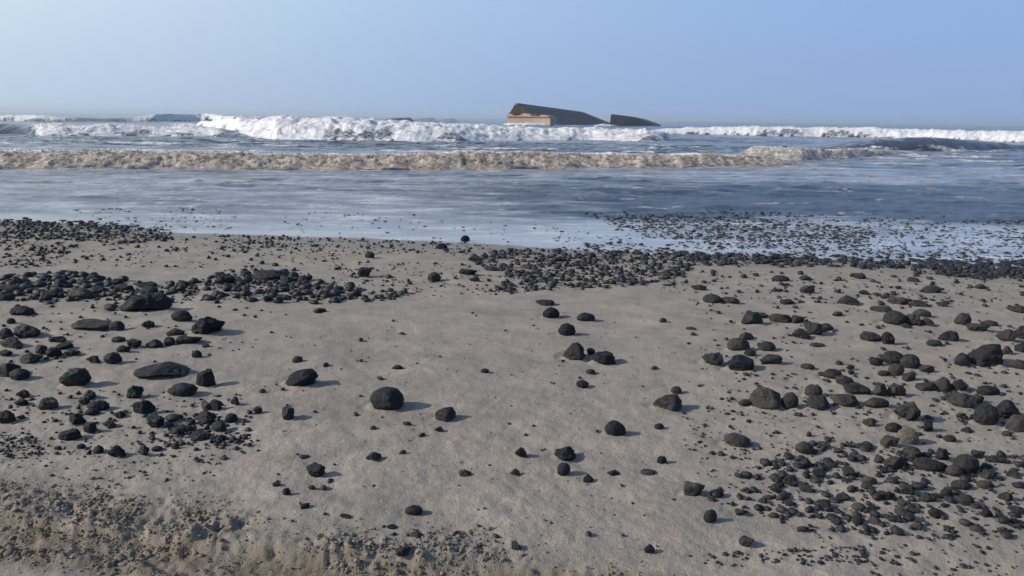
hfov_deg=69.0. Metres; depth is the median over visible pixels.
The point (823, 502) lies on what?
rock
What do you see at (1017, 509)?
rock
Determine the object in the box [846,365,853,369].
rock
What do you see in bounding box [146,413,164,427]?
rock
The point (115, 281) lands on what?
rock
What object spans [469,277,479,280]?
coal lump
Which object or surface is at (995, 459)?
rock
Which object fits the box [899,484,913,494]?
rock
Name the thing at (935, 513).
rock
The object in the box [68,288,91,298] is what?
rock
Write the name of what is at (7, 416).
rock
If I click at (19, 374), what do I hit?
rock
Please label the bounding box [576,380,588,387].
coal lump
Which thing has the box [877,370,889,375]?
rock
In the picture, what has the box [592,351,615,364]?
rock
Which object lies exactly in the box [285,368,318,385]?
rock
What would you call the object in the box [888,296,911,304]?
rock
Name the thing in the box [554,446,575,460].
rock
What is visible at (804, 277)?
coal lump
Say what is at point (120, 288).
rock
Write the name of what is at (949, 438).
rock
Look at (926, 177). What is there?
sea
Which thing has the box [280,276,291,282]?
rock
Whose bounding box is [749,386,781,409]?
rock
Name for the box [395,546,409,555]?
coal lump
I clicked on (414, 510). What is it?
coal lump
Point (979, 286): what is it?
coal lump
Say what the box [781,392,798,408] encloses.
rock
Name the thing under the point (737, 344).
rock
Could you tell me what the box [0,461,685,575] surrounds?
sand clods
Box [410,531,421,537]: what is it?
coal lump
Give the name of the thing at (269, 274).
rock
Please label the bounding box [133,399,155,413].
rock
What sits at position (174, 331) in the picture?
rock
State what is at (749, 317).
rock
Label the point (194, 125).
sea foam
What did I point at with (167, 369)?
rock
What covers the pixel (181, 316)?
rock
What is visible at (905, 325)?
rock
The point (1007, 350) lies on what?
rock
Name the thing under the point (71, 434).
rock
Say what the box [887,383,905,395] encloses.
rock
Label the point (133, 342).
rock
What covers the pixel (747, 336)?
rock
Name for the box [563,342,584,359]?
rock
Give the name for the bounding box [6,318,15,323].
rock
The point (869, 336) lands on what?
rock
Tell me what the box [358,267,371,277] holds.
coal lump
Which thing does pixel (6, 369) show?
rock
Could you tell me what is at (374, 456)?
coal lump
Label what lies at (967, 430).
rock
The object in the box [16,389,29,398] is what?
coal lump
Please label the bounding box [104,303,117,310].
rock
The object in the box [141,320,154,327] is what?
rock
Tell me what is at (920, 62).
sky
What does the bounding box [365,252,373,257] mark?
coal lump
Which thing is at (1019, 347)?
rock
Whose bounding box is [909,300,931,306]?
rock
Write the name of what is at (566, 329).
rock
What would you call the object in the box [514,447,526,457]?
coal lump
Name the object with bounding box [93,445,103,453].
coal lump
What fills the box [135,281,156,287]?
rock
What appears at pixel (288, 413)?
coal lump
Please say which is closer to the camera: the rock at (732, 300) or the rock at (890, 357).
the rock at (890, 357)
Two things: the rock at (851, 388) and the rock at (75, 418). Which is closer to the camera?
the rock at (75, 418)
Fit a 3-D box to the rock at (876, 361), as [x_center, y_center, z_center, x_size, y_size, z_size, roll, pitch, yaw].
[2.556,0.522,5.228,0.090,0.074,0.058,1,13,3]
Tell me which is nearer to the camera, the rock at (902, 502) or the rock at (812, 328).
the rock at (902, 502)
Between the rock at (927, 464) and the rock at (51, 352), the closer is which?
the rock at (927, 464)
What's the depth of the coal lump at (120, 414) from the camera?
4.01 m
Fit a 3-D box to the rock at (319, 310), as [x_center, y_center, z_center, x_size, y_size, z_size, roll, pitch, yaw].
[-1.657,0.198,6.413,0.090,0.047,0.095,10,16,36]
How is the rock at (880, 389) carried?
on the sand
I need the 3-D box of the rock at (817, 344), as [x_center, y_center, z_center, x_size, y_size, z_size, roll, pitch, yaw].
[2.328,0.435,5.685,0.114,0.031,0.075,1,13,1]
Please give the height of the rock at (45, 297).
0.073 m
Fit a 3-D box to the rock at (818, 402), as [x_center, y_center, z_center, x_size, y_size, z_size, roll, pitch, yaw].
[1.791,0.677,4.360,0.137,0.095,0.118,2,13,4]
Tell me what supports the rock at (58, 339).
on the sand
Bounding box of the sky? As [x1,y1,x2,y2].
[0,0,1023,125]
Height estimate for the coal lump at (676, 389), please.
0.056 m
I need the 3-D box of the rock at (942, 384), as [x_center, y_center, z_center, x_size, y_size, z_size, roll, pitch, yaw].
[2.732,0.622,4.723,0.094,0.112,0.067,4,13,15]
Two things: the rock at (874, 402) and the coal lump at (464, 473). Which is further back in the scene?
the rock at (874, 402)
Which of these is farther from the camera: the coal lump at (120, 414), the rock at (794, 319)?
the rock at (794, 319)
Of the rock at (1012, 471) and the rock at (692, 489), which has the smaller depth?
the rock at (692, 489)
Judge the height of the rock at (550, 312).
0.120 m
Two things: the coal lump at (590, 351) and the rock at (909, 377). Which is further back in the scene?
the coal lump at (590, 351)
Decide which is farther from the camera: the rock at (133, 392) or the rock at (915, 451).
the rock at (133, 392)
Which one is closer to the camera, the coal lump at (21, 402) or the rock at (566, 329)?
the coal lump at (21, 402)
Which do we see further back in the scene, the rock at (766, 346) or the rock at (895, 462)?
the rock at (766, 346)
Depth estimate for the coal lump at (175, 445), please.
3.63 m
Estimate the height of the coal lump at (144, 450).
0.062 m
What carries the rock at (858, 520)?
on the sand
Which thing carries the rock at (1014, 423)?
on the sand
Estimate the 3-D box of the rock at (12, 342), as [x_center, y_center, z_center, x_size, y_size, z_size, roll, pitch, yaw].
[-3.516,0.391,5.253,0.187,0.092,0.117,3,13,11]
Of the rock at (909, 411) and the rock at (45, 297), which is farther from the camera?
the rock at (45, 297)
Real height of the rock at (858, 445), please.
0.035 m
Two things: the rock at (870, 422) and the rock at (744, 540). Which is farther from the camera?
the rock at (870, 422)
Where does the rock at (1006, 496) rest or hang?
on the sand
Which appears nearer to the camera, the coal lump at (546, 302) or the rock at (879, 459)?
the rock at (879, 459)
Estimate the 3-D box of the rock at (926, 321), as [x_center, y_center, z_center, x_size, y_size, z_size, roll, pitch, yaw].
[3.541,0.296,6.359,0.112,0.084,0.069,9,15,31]
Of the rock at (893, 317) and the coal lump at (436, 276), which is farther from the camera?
the coal lump at (436, 276)
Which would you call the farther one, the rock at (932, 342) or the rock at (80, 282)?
the rock at (80, 282)
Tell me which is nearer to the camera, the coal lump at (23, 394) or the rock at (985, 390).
the coal lump at (23, 394)
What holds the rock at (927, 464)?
on the sand
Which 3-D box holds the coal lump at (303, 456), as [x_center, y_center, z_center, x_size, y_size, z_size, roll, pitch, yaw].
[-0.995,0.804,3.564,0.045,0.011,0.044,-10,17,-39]
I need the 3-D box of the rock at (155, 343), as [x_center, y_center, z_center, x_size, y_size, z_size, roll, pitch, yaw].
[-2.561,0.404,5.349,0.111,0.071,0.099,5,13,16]
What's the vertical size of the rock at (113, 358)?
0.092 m
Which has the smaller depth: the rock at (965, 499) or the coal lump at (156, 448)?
the rock at (965, 499)
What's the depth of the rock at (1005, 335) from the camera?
5.87 m
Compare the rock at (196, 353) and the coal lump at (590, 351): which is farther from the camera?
the coal lump at (590, 351)
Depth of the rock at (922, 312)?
6.64 m
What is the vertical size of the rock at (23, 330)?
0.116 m
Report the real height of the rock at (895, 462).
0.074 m
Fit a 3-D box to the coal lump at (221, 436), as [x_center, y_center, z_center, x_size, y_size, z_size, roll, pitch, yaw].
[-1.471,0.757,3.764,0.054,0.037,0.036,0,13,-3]
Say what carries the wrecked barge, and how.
on the sea
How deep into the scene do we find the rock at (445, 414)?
4.07 m
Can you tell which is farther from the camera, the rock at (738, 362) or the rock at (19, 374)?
the rock at (738, 362)
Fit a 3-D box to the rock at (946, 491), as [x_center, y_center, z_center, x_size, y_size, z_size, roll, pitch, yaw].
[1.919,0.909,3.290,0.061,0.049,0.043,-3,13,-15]
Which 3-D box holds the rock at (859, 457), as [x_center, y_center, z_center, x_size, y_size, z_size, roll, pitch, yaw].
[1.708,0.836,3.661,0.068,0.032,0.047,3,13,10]
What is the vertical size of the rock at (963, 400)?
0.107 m
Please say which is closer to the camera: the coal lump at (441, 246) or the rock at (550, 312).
the rock at (550, 312)
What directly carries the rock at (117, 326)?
on the sand
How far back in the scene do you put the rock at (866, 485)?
3.33 m
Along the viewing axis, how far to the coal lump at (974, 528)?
3.01 m
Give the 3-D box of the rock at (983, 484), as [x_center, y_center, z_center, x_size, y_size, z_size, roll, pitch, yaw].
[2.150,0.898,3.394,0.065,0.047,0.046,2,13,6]
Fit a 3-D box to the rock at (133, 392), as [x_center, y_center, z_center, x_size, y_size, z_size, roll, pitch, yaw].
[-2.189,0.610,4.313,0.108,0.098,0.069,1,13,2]
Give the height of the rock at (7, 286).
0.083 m
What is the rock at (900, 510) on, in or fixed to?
on the sand
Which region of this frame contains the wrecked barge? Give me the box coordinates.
[507,103,609,124]
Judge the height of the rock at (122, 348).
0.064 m
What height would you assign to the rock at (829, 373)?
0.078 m
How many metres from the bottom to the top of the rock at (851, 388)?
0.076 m
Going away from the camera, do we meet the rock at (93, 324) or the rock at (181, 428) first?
the rock at (181, 428)
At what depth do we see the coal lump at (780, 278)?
8.19 m
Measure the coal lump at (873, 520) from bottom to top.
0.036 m
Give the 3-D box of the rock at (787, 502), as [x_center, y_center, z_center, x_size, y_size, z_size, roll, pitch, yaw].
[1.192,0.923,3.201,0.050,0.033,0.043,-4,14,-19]
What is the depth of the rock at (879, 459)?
3.62 m
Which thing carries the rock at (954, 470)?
on the sand
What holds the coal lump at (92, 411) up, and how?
on the sand
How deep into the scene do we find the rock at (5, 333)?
5.44 m
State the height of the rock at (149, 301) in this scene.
0.192 m
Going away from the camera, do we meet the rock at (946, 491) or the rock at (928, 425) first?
the rock at (946, 491)
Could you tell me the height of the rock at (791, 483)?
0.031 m
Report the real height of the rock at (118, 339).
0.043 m
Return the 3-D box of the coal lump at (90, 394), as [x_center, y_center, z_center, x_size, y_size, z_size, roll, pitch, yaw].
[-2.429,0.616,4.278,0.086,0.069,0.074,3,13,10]
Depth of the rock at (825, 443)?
3.79 m
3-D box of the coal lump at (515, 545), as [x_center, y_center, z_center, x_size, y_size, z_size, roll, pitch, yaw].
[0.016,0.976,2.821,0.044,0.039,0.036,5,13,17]
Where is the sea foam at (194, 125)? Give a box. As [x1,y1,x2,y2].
[3,113,1023,140]
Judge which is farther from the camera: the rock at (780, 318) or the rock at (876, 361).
the rock at (780, 318)
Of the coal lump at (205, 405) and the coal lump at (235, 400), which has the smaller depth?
the coal lump at (205, 405)
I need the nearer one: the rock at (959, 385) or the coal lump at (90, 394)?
the coal lump at (90, 394)
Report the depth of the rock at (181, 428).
3.84 m
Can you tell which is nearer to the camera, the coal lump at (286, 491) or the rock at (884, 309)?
the coal lump at (286, 491)
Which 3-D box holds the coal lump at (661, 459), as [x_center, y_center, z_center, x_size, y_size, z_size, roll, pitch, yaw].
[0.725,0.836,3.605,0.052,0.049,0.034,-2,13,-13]
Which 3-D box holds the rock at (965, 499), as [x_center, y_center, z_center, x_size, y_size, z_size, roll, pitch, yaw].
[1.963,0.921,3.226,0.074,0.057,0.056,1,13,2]
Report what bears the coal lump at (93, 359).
on the sand
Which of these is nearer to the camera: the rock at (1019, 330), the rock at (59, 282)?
the rock at (1019, 330)
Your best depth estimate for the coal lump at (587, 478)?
3.37 m
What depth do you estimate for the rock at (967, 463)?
3.53 m
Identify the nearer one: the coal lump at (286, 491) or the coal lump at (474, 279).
the coal lump at (286, 491)
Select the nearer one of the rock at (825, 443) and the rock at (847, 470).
the rock at (847, 470)
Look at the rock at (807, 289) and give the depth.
7.58 m
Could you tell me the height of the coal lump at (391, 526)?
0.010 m
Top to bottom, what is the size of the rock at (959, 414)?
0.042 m
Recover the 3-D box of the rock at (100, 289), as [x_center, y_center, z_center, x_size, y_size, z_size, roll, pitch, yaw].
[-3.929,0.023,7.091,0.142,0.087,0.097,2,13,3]
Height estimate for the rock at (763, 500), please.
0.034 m
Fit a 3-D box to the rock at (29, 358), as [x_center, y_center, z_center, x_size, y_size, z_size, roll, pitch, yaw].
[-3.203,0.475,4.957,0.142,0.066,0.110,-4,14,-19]
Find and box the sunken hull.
[610,114,660,125]
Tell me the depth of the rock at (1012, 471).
3.51 m
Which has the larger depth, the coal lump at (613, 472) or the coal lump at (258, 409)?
the coal lump at (258, 409)
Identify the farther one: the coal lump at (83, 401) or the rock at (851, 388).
the rock at (851, 388)
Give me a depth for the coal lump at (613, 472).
3.45 m
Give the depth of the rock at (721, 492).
3.26 m
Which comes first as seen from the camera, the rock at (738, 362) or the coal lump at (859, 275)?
the rock at (738, 362)
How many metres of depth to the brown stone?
3.86 m
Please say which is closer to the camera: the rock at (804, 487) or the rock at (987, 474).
the rock at (804, 487)
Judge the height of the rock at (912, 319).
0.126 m
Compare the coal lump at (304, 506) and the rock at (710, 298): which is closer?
the coal lump at (304, 506)
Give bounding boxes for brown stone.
[896,427,918,444]
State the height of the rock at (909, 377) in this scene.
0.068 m
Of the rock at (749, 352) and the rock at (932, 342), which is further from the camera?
the rock at (932, 342)
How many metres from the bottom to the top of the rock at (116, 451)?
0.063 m
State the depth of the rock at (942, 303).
7.09 m
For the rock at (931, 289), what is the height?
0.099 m
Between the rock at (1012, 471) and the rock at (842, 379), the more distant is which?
the rock at (842, 379)
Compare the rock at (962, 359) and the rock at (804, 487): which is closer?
the rock at (804, 487)
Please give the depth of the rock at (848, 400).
4.39 m
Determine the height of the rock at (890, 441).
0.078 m
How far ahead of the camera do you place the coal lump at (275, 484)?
3.26 m
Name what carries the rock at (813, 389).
on the sand
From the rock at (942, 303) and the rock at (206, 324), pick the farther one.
the rock at (942, 303)
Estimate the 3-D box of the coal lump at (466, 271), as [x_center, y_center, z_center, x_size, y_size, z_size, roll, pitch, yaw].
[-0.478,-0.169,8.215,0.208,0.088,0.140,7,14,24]
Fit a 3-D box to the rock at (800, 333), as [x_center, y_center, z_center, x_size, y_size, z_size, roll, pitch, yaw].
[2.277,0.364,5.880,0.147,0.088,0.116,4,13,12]
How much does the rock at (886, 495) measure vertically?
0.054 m
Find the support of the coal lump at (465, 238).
on the sand
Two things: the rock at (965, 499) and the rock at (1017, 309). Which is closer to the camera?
the rock at (965, 499)
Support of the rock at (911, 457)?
on the sand
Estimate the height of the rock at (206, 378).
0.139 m
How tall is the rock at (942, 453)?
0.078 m
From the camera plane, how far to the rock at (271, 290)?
7.03 m
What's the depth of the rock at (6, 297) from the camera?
6.66 m
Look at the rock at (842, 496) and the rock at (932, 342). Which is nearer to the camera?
the rock at (842, 496)
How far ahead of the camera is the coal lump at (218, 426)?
3.88 m
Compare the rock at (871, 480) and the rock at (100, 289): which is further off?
the rock at (100, 289)
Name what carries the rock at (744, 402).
on the sand
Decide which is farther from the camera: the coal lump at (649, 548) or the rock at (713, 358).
the rock at (713, 358)
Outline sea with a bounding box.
[0,112,1023,268]
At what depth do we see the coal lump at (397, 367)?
4.91 m
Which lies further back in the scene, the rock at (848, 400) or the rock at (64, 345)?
the rock at (64, 345)
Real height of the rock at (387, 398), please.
0.144 m
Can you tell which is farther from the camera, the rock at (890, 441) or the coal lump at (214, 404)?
the coal lump at (214, 404)
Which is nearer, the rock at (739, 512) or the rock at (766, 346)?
the rock at (739, 512)
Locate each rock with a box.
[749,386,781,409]
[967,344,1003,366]
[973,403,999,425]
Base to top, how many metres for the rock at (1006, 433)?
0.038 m
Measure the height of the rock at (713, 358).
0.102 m
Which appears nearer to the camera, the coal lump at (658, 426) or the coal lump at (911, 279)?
the coal lump at (658, 426)
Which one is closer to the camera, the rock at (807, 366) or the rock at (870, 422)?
the rock at (870, 422)
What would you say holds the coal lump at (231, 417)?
on the sand
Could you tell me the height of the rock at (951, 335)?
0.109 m
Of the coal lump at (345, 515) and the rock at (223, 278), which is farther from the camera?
the rock at (223, 278)
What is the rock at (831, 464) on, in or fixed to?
on the sand
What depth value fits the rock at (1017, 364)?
5.17 m
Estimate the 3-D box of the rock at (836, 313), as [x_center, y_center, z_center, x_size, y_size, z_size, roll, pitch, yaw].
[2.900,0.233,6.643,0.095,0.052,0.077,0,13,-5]
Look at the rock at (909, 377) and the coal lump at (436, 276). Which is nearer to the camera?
the rock at (909, 377)
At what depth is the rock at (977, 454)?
3.70 m
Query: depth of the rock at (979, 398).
4.46 m
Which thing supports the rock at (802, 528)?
on the sand
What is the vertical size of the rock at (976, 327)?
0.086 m
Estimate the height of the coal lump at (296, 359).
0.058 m
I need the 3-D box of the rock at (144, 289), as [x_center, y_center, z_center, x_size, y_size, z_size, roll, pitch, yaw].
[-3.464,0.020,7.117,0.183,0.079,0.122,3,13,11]
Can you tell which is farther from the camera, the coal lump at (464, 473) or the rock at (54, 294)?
the rock at (54, 294)
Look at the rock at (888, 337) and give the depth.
5.73 m
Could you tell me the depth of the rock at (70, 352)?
5.10 m
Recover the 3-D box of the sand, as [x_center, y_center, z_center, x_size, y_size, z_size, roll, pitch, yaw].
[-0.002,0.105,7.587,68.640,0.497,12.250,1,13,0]
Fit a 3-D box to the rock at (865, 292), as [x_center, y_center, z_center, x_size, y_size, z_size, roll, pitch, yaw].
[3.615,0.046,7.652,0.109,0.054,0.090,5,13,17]
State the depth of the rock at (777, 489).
3.30 m
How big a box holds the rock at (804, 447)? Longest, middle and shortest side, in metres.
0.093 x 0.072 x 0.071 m
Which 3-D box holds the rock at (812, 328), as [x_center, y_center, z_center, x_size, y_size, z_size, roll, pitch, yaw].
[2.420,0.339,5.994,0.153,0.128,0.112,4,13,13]
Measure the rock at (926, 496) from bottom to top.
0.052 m
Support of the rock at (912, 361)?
on the sand
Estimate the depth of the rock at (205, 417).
3.97 m
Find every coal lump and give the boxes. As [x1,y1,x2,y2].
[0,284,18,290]
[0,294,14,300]
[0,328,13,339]
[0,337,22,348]
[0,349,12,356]
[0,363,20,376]
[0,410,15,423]
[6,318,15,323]
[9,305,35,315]
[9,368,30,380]
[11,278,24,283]
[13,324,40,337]
[14,399,28,405]
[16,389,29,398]
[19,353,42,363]
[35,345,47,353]
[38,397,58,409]
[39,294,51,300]
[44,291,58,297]
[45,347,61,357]
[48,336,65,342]
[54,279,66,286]
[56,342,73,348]
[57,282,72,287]
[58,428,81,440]
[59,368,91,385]
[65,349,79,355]
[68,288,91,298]
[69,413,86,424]
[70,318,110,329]
[76,443,85,448]
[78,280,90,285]
[78,397,90,404]
[83,390,95,398]
[83,422,96,432]
[84,408,99,414]
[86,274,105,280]
[86,355,99,362]
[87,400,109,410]
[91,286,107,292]
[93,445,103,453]
[102,420,116,427]
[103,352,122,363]
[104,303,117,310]
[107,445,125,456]
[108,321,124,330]
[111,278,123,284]
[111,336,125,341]
[112,411,125,418]
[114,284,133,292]
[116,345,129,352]
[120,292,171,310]
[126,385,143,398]
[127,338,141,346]
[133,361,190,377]
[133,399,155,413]
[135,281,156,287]
[139,445,149,455]
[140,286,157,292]
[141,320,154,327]
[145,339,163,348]
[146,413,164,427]
[151,446,162,451]
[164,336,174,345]
[165,413,180,422]
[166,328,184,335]
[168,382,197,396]
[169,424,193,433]
[170,442,179,448]
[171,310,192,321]
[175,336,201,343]
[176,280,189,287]
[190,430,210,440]
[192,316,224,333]
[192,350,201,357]
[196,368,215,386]
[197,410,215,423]
[201,401,209,410]
[209,399,222,410]
[211,420,226,431]
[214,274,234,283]
[215,434,226,439]
[225,413,237,422]
[230,396,238,404]
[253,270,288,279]
[253,406,261,412]
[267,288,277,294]
[272,481,280,486]
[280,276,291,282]
[282,406,294,419]
[282,488,290,494]
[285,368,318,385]
[292,356,302,362]
[299,454,308,458]
[300,503,309,508]
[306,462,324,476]
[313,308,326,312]
[339,513,350,517]
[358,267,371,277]
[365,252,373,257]
[366,452,380,460]
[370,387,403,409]
[387,524,396,528]
[392,365,402,368]
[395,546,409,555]
[405,505,422,515]
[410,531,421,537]
[427,272,440,281]
[434,426,443,431]
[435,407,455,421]
[436,243,446,248]
[459,269,476,274]
[459,469,471,476]
[461,235,469,240]
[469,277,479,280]
[481,368,488,372]
[483,266,497,270]
[510,468,519,475]
[511,541,520,549]
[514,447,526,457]
[536,300,554,305]
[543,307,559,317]
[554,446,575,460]
[557,462,570,475]
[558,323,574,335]
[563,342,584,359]
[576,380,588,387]
[577,312,594,320]
[583,474,593,482]
[586,369,595,374]
[587,348,594,354]
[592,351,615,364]
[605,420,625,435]
[607,470,619,475]
[640,469,655,475]
[644,544,654,553]
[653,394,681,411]
[654,423,663,429]
[657,456,666,463]
[671,386,681,393]
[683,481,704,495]
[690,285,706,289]
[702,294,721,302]
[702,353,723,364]
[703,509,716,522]
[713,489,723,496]
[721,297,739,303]
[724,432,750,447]
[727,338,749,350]
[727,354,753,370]
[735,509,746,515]
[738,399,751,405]
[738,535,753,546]
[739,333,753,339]
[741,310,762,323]
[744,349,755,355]
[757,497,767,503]
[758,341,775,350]
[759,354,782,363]
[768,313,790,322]
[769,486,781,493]
[771,275,788,280]
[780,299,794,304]
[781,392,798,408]
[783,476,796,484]
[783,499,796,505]
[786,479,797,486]
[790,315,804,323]
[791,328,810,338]
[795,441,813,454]
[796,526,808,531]
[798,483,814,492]
[799,275,812,279]
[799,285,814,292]
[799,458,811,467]
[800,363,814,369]
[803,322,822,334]
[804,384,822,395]
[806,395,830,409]
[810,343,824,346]
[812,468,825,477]
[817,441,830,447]
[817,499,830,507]
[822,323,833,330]
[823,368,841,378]
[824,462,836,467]
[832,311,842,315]
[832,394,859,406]
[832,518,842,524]
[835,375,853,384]
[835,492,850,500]
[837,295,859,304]
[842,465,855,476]
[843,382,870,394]
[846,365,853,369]
[851,273,865,278]
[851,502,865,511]
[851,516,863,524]
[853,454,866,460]
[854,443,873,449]
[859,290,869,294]
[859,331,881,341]
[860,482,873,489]
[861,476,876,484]
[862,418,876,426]
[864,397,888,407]
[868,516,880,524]
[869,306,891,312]
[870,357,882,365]
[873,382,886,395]
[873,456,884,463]
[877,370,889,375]
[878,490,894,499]
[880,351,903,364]
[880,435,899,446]
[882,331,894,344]
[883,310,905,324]
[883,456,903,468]
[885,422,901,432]
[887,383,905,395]
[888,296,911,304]
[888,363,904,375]
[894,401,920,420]
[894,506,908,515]
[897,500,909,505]
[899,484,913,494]
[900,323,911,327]
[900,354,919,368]
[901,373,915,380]
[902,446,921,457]
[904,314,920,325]
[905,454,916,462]
[907,277,919,281]
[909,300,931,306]
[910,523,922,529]
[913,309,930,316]
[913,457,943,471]
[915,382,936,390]
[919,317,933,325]
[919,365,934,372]
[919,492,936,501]
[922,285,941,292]
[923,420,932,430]
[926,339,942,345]
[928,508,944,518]
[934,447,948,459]
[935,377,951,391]
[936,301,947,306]
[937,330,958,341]
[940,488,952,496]
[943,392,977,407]
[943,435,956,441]
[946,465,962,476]
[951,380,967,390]
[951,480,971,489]
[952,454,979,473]
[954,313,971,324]
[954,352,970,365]
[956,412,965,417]
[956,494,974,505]
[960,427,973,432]
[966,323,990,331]
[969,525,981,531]
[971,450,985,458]
[974,284,987,288]
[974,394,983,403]
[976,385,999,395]
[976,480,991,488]
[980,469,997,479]
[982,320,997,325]
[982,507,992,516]
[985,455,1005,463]
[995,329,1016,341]
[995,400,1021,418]
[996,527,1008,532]
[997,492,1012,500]
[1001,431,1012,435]
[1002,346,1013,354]
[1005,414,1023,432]
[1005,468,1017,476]
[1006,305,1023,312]
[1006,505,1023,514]
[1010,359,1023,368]
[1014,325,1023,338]
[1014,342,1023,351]
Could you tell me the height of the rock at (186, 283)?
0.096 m
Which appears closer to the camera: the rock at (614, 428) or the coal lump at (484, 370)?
the rock at (614, 428)
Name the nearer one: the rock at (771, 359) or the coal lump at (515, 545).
the coal lump at (515, 545)
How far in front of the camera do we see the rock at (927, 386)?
4.70 m
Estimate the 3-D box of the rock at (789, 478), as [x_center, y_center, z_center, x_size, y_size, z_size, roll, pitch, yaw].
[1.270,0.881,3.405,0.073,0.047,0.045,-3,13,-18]
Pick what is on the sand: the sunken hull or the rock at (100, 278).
the rock at (100, 278)
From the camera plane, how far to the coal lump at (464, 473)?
3.42 m
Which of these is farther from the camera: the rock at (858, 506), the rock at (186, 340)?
the rock at (186, 340)
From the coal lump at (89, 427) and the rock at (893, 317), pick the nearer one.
the coal lump at (89, 427)
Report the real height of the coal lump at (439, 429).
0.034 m
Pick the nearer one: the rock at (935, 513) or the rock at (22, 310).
the rock at (935, 513)
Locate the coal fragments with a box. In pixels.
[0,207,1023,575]
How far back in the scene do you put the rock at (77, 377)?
4.46 m
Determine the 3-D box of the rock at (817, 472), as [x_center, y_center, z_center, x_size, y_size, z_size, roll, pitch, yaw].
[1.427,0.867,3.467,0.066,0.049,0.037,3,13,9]
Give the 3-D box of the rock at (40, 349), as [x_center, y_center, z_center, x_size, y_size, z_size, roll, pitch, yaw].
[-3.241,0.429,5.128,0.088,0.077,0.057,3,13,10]
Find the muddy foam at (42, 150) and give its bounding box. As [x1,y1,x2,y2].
[0,145,898,167]
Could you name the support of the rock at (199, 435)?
on the sand
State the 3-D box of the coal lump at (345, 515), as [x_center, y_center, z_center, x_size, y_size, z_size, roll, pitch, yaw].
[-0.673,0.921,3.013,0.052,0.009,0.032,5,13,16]
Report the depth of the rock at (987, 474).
3.48 m
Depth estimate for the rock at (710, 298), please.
7.05 m
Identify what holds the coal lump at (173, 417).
on the sand
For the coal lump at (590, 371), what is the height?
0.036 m
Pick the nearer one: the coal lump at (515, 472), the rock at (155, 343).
the coal lump at (515, 472)
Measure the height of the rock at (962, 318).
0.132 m
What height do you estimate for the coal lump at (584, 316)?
0.092 m
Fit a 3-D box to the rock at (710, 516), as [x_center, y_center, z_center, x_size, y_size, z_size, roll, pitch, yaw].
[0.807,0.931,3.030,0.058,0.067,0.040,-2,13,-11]
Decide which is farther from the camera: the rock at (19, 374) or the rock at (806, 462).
the rock at (19, 374)
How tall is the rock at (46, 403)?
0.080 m
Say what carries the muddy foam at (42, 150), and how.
on the sea
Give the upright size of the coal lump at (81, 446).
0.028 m
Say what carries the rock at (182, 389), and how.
on the sand
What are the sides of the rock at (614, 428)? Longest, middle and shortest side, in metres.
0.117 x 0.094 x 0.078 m
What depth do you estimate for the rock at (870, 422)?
4.08 m
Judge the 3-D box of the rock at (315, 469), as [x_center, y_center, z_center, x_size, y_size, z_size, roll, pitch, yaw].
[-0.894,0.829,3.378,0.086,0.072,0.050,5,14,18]
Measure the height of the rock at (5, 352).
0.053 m
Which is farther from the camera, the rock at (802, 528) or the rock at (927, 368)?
the rock at (927, 368)
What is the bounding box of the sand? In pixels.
[0,221,1023,575]
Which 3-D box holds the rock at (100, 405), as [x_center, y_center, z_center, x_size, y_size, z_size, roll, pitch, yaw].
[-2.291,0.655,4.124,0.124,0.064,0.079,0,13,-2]
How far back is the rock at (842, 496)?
3.23 m
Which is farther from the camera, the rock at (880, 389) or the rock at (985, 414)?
the rock at (880, 389)
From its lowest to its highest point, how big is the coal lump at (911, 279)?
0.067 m
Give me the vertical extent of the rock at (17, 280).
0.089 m
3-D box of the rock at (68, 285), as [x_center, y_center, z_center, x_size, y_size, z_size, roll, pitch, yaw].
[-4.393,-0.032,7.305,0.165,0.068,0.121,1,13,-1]
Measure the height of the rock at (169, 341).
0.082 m
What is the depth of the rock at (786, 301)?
7.11 m
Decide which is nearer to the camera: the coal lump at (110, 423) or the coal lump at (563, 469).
the coal lump at (563, 469)
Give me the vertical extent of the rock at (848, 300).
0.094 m
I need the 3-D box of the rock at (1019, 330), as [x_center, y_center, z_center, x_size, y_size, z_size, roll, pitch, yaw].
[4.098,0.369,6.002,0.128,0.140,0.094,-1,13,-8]
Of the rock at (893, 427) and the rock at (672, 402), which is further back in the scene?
the rock at (672, 402)
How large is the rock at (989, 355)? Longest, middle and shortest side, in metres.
0.240 x 0.195 x 0.183 m
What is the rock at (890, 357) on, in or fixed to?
on the sand

